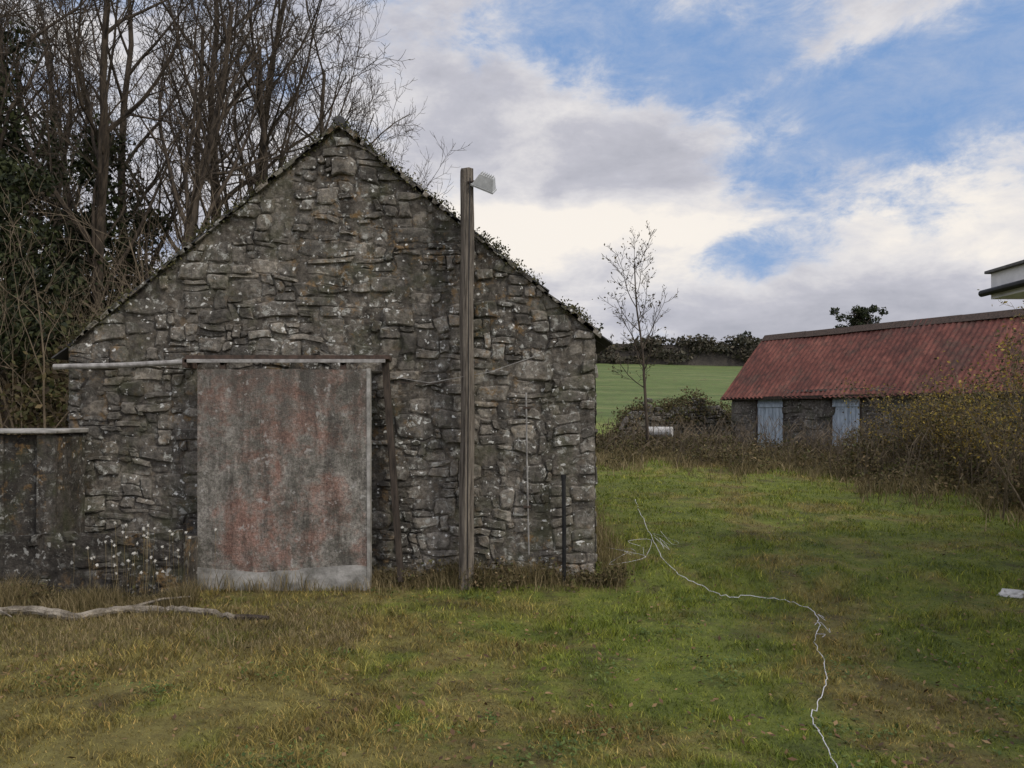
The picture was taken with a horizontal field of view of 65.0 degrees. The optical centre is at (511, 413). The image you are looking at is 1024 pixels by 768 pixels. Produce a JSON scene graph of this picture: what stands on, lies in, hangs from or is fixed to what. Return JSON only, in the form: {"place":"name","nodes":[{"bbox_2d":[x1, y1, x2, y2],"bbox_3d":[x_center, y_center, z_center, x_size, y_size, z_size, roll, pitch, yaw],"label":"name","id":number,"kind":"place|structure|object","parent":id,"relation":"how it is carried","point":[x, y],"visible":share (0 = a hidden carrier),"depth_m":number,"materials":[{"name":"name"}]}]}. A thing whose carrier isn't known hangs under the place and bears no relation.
{"place":"outdoors","nodes":[
{"label":"outdoors","id":0,"kind":"place"},
{"bbox_2d":[0,363,1023,767],"bbox_3d":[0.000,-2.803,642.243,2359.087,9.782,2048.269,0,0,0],"label":"ground","id":1,"kind":"structure","parent":0,"point":[614,389],"depth_m":6.04,"materials":[{"name":"green plant"}]},
{"bbox_2d":[0,0,54,205],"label":"bare tree","id":2,"kind":"object","parent":1,"relation":"on","point":[14,7],"visible":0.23,"depth_m":19.37,"materials":[{"name":"brown plant"}]},
{"bbox_2d":[0,123,57,387],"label":"evergreen tree","id":3,"kind":"object","parent":1,"relation":"on","point":[3,150],"visible":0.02,"depth_m":16.81,"materials":[{"name":"green plant"}]},
{"bbox_2d":[1,2,76,163],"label":"bare tree","id":4,"kind":"object","parent":1,"relation":"on","point":[28,126],"visible":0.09,"depth_m":24.98,"materials":[{"name":"brown plant"}]},
{"bbox_2d":[0,428,88,534],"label":"concrete tank","id":5,"kind":"object","parent":1,"relation":"on","point":[42,480],"visible":0.6,"depth_m":8.00,"materials":[{"name":"grey concrete"}]},
{"bbox_2d":[0,154,90,434],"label":"evergreen tree","id":6,"kind":"object","parent":1,"relation":"on","point":[10,167],"visible":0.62,"depth_m":14.87,"materials":[{"name":"green plant"}]},
{"bbox_2d":[0,305,95,434],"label":"undergrowth","id":7,"kind":"object","parent":1,"relation":"on","point":[52,373],"visible":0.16,"depth_m":13.51,"materials":[{"name":"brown plant"}]},
{"bbox_2d":[0,0,126,274],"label":"bare tree","id":8,"kind":"object","parent":1,"relation":"on","point":[13,104],"visible":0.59,"depth_m":16.99,"materials":[{"name":"brown plant"}]},
{"bbox_2d":[1,0,134,406],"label":"bare tree","id":9,"kind":"object","parent":1,"relation":"on","point":[38,110],"visible":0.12,"depth_m":29.84,"materials":[{"name":"brown plant"}]},
{"bbox_2d":[3,0,156,274],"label":"bare tree","id":10,"kind":"object","parent":1,"relation":"on","point":[68,170],"visible":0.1,"depth_m":28.99,"materials":[{"name":"brown plant"}]},
{"bbox_2d":[0,19,167,434],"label":"ivy on trees","id":11,"kind":"object","parent":1,"relation":"on","point":[21,155],"visible":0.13,"depth_m":17.83,"materials":[{"name":"green plant"}]},
{"bbox_2d":[0,0,172,416],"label":"bare tree","id":12,"kind":"object","parent":1,"relation":"on","point":[67,128],"visible":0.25,"depth_m":22.64,"materials":[{"name":"brown plant"}]},
{"bbox_2d":[0,132,173,323],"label":"evergreen tree","id":13,"kind":"object","parent":1,"relation":"on","point":[71,230],"visible":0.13,"depth_m":19.00,"materials":[{"name":"green plant"}]},
{"bbox_2d":[0,529,197,598],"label":"stones","id":14,"kind":"object","parent":1,"relation":"on","point":[55,545],"visible":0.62,"depth_m":7.90,"materials":[{"name":"stone"}]},
{"bbox_2d":[0,530,181,597],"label":"pointing","id":15,"kind":"object","parent":14,"relation":"on","point":[20,551],"visible":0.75,"depth_m":7.91,"materials":[{"name":"concrete"}]},
{"bbox_2d":[0,0,253,287],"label":"bare tree","id":16,"kind":"object","parent":1,"relation":"on","point":[129,70],"visible":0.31,"depth_m":21.45,"materials":[{"name":"brown plant"}]},
{"bbox_2d":[0,0,256,320],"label":"bare tree","id":17,"kind":"object","parent":1,"relation":"on","point":[104,140],"visible":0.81,"depth_m":17.30,"materials":[{"name":"brown plant"}]},
{"bbox_2d":[0,115,265,434],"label":"hazel thicket","id":18,"kind":"object","parent":1,"relation":"on","point":[142,265],"visible":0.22,"depth_m":13.31,"materials":[{"name":"brown plant"}]},
{"bbox_2d":[72,521,220,606],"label":"weed seed heads","id":19,"kind":"object","parent":1,"relation":"on","point":[134,553],"visible":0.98,"depth_m":7.67,"materials":[{"name":"plant"}]},
{"bbox_2d":[34,0,292,263],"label":"bare tree","id":20,"kind":"object","parent":1,"relation":"on","point":[185,111],"visible":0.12,"depth_m":26.92,"materials":[{"name":"brown plant"}]},
{"bbox_2d":[0,580,389,696],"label":"dry grass tufts","id":21,"kind":"object","parent":1,"relation":"on","point":[126,624],"visible":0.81,"depth_m":6.73,"materials":[{"name":"brown plant"}]},
{"bbox_2d":[41,0,350,305],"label":"bare tree","id":22,"kind":"object","parent":1,"relation":"on","point":[203,167],"visible":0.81,"depth_m":17.74,"materials":[{"name":"brown plant"}]},
{"bbox_2d":[139,0,370,212],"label":"bare tree","id":23,"kind":"object","parent":1,"relation":"on","point":[317,10],"visible":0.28,"depth_m":21.69,"materials":[{"name":"brown plant"}]},
{"bbox_2d":[109,0,412,253],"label":"bare tree","id":24,"kind":"object","parent":1,"relation":"on","point":[238,187],"visible":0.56,"depth_m":19.70,"materials":[{"name":"brown plant"}]},
{"bbox_2d":[132,0,411,280],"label":"bare tree","id":25,"kind":"object","parent":1,"relation":"on","point":[265,149],"visible":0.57,"depth_m":19.10,"materials":[{"name":"brown plant"}]},
{"bbox_2d":[197,565,366,590],"bbox_3d":[-2.376,1.726,8.341,1.749,0.317,0.107,0,0,0],"label":"bottom patch","id":26,"kind":"object","parent":1,"relation":"on","point":[336,576],"visible":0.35,"depth_m":8.29,"materials":[{"name":"metal"}]},
{"bbox_2d":[0,495,656,623],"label":"long dead grass","id":27,"kind":"structure","parent":1,"relation":"on","point":[71,599],"depth_m":8.24,"materials":[{"name":"brown plant"}]},
{"bbox_2d":[51,115,612,579],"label":"stone barn","id":28,"kind":"structure","parent":1,"relation":"on","point":[337,237],"depth_m":8.57,"materials":[{"name":"stone"}]},
{"bbox_2d":[53,355,391,369],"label":"door track","id":29,"kind":"structure","parent":28,"relation":"attached to","point":[190,361],"depth_m":8.31,"materials":[{"name":"metal"}]},
{"bbox_2d":[197,369,366,571],"bbox_3d":[-2.376,0.597,8.345,1.749,2.117,0.090,0,0,0],"label":"sliding door","id":30,"kind":"structure","parent":29,"relation":"hanging from","point":[281,468],"depth_m":8.30,"materials":[{"name":"rusty metal"},{"name":"faded red paint"}]},
{"bbox_2d":[220,363,346,369],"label":"hangers","id":31,"kind":"object","parent":29,"relation":"hanging from","point":[343,366],"visible":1,"depth_m":8.32,"materials":[{"name":"metal"}]},
{"bbox_2d":[523,393,530,554],"bbox_3d":[0.159,0.636,8.525,0.080,1.713,0.070,0,0,0],"label":"wall conduit","id":32,"kind":"object","parent":28,"relation":"attached to","point":[527,506],"depth_m":8.49,"materials":[{"name":"metal"}]},
{"bbox_2d":[245,0,429,189],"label":"bare tree","id":33,"kind":"object","parent":1,"relation":"on","point":[350,96],"visible":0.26,"depth_m":23.06,"materials":[{"name":"brown plant"}]},
{"bbox_2d":[207,0,470,208],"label":"bare tree","id":34,"kind":"object","parent":1,"relation":"on","point":[332,91],"visible":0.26,"depth_m":22.31,"materials":[{"name":"brown plant"}]},
{"bbox_2d":[366,368,371,589],"bbox_3d":[-1.483,0.695,8.340,0.038,2.323,0.095,0,0,0],"label":"edge strip","id":35,"kind":"object","parent":1,"relation":"on","point":[369,496],"visible":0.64,"depth_m":8.29,"materials":[{"name":"metal"}]},
{"bbox_2d":[382,361,403,581],"bbox_3d":[-1.249,0.603,8.431,0.260,2.315,0.083,0,0,16],"label":"leaning timber post","id":36,"kind":"object","parent":1,"relation":"on","point":[392,458],"visible":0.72,"depth_m":8.40,"materials":[{"name":"wood"}]},
{"bbox_2d":[359,101,438,194],"bbox_3d":[-4.508,-4.670,28.581,5.031,12.073,5.018,0,0,-44],"label":"bare tree","id":37,"kind":"object","parent":1,"relation":"on","point":[405,149],"visible":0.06,"depth_m":27.87,"materials":[{"name":"brown plant"}]},
{"bbox_2d":[458,167,496,589],"bbox_3d":[-0.366,-0.276,8.356,0.414,4.553,0.213,0,0,0],"label":"floodlight pole","id":38,"kind":"object","parent":1,"relation":"on","point":[484,181],"visible":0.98,"depth_m":8.32,"materials":[{"name":"brown wood"}]},
{"bbox_2d":[392,356,534,383],"bbox_3d":[-0.492,-0.459,8.377,1.506,0.307,0.150,0,0,-4],"label":"fence wire on wall","id":39,"kind":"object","parent":38,"relation":"attached to","point":[457,377],"visible":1,"depth_m":8.37,"materials":[{"name":"metal"}]},
{"bbox_2d":[0,481,1023,767],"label":"fallen leaves","id":40,"kind":"object","parent":1,"relation":"on","point":[452,731],"depth_m":6.09,"materials":[{"name":"brown plant"}]},
{"bbox_2d":[2,504,1023,767],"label":"broadleaf weeds","id":41,"kind":"object","parent":1,"relation":"on","point":[558,744],"visible":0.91,"depth_m":4.88,"materials":[{"name":"green plant"}]},
{"bbox_2d":[561,474,565,581],"bbox_3d":[0.542,1.221,8.430,0.056,1.157,0.055,0,0,22],"label":"black standpipe","id":42,"kind":"object","parent":1,"relation":"on","point":[563,476],"visible":0.94,"depth_m":8.40,"materials":[{"name":"black metal"}]},
{"bbox_2d":[569,303,603,407],"bbox_3d":[0.886,-0.297,16.803,2.076,4.016,1.185,0,0,16],"label":"elder shrub","id":43,"kind":"object","parent":1,"relation":"on","point":[595,326],"visible":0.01,"depth_m":16.64,"materials":[{"name":"green plant"}]},
{"bbox_2d":[592,221,678,443],"bbox_3d":[3.751,-2.359,24.661,2.541,7.475,3.312,0,0,18],"label":"young ash tree","id":44,"kind":"object","parent":1,"relation":"on","point":[643,364],"visible":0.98,"depth_m":24.64,"materials":[{"name":"brown plant"}]},
{"bbox_2d":[649,426,672,436],"bbox_3d":[4.599,0.573,25.000,0.800,0.337,0.339,0,0,21],"label":"oil drum","id":45,"kind":"object","parent":1,"relation":"on","point":[662,429],"visible":0.69,"depth_m":24.85,"materials":[{"name":"white metal"}]},
{"bbox_2d":[596,386,731,439],"bbox_3d":[5.557,0.188,28.940,7.080,2.454,1.611,0,0,-33],"label":"bramble on wall","id":46,"kind":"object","parent":1,"relation":"on","point":[667,407],"visible":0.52,"depth_m":28.99,"materials":[{"name":"green plant"}]},
{"bbox_2d":[595,426,746,450],"bbox_3d":[4.912,1.024,25.497,5.932,1.248,3.955,0,0,0],"label":"bracken patch","id":47,"kind":"object","parent":1,"relation":"on","point":[630,438],"visible":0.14,"depth_m":24.68,"materials":[{"name":"brown plant"}]},
{"bbox_2d":[617,398,731,437],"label":"ruined field wall","id":48,"kind":"structure","parent":1,"relation":"on","point":[708,420],"depth_m":29.06,"materials":[{"name":"stone"}]},
{"bbox_2d":[596,344,755,365],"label":"hedge bank","id":49,"kind":"structure","parent":1,"relation":"on","point":[710,358],"depth_m":91.35,"materials":[{"name":"green plant"}]},
{"bbox_2d":[597,334,761,364],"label":"hilltop hedge","id":50,"kind":"object","parent":1,"relation":"on","point":[700,343],"visible":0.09,"depth_m":90.91,"materials":[{"name":"green plant"}]},
{"bbox_2d":[610,499,837,767],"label":"electric fence wire","id":51,"kind":"object","parent":1,"relation":"on","point":[738,597],"visible":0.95,"depth_m":7.94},
{"bbox_2d":[737,330,751,345],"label":"hawthorn tree","id":52,"kind":"object","parent":1,"relation":"on","point":[746,333],"visible":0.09,"depth_m":95.16,"materials":[{"name":"green plant"}]},
{"bbox_2d":[595,411,1023,512],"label":"bramble scrub","id":53,"kind":"object","parent":1,"relation":"on","point":[952,476],"visible":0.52,"depth_m":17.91,"materials":[{"name":"brown plant"}]},
{"bbox_2d":[829,304,888,327],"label":"hawthorn tree","id":54,"kind":"object","parent":1,"relation":"on","point":[861,315],"visible":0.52,"depth_m":95.63,"materials":[{"name":"green plant"}]},
{"bbox_2d":[720,308,1023,461],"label":"tin roof shed","id":55,"kind":"structure","parent":1,"relation":"on","point":[792,377],"depth_m":23.55,"materials":[{"name":"metal"}]},
{"bbox_2d":[756,398,861,452],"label":"doors","id":56,"kind":"structure","parent":55,"relation":"in","point":[772,408],"depth_m":23.66,"materials":[{"name":"blue paint"}]},
{"bbox_2d":[842,408,912,458],"bbox_3d":[9.150,0.669,19.548,1.848,1.615,1.700,0,0,0],"label":"willow bush","id":57,"kind":"object","parent":1,"relation":"on","point":[873,428],"visible":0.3,"depth_m":19.54,"materials":[{"name":"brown plant"}]},
{"bbox_2d":[832,359,1016,468],"bbox_3d":[9.106,0.082,17.550,3.716,2.757,2.312,0,0,0],"label":"willow bush","id":58,"kind":"object","parent":1,"relation":"on","point":[924,421],"visible":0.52,"depth_m":17.53,"materials":[{"name":"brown plant"}]},
{"bbox_2d":[879,376,977,458],"bbox_3d":[9.716,0.277,18.427,2.342,2.324,2.207,0,0,0],"label":"willow bush","id":59,"kind":"object","parent":1,"relation":"on","point":[914,408],"visible":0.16,"depth_m":18.73,"materials":[{"name":"brown plant"}]},
{"bbox_2d":[913,368,1023,488],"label":"willow bush","id":60,"kind":"object","parent":1,"relation":"on","point":[959,430],"visible":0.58,"depth_m":15.78,"materials":[{"name":"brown plant"}]},
{"bbox_2d":[922,330,1023,520],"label":"willow bush","id":61,"kind":"object","parent":1,"relation":"on","point":[1020,410],"visible":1,"depth_m":12.06,"materials":[{"name":"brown plant"}]},
{"bbox_2d":[945,289,1023,495],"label":"willow bush","id":62,"kind":"object","parent":1,"relation":"on","point":[1006,394],"visible":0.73,"depth_m":13.45,"materials":[{"name":"brown plant"}]},
{"bbox_2d":[997,588,1023,598],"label":"field stone","id":63,"kind":"object","parent":1,"relation":"on","point":[1012,593],"visible":0.84,"depth_m":8.05,"materials":[{"name":"grey stone"}]},
{"bbox_3d":[9.247,0.335,5.400,5.506,3.330,6.800,0,0,0],"label":"wall","id":64,"kind":"object","parent":1,"relation":"on","visible":0},
{"bbox_2d":[991,264,1023,298],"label":"fascia","id":65,"kind":"structure","parent":64,"relation":"on","point":[1009,275],"depth_m":9.01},
{"bbox_2d":[978,279,1023,296],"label":"gutter","id":66,"kind":"object","parent":65,"relation":"attached to","point":[1003,288],"visible":1,"depth_m":8.96,"materials":[{"name":"black plastic"}]},
{"bbox_2d":[984,260,1023,273],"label":"flat roof","id":67,"kind":"structure","parent":65,"relation":"on","point":[1007,266],"depth_m":8.98,"materials":[{"name":"grey metal"}]},
{"bbox_2d":[0,0,1023,344],"label":"sky","id":68,"kind":"structure","parent":0,"point":[790,162],"materials":[{"name":"blue"}]},
{"bbox_2d":[595,435,1023,548],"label":"rank grass","id":69,"kind":"structure","parent":0,"point":[813,472],"depth_m":17.73,"materials":[{"name":"brown plant"}]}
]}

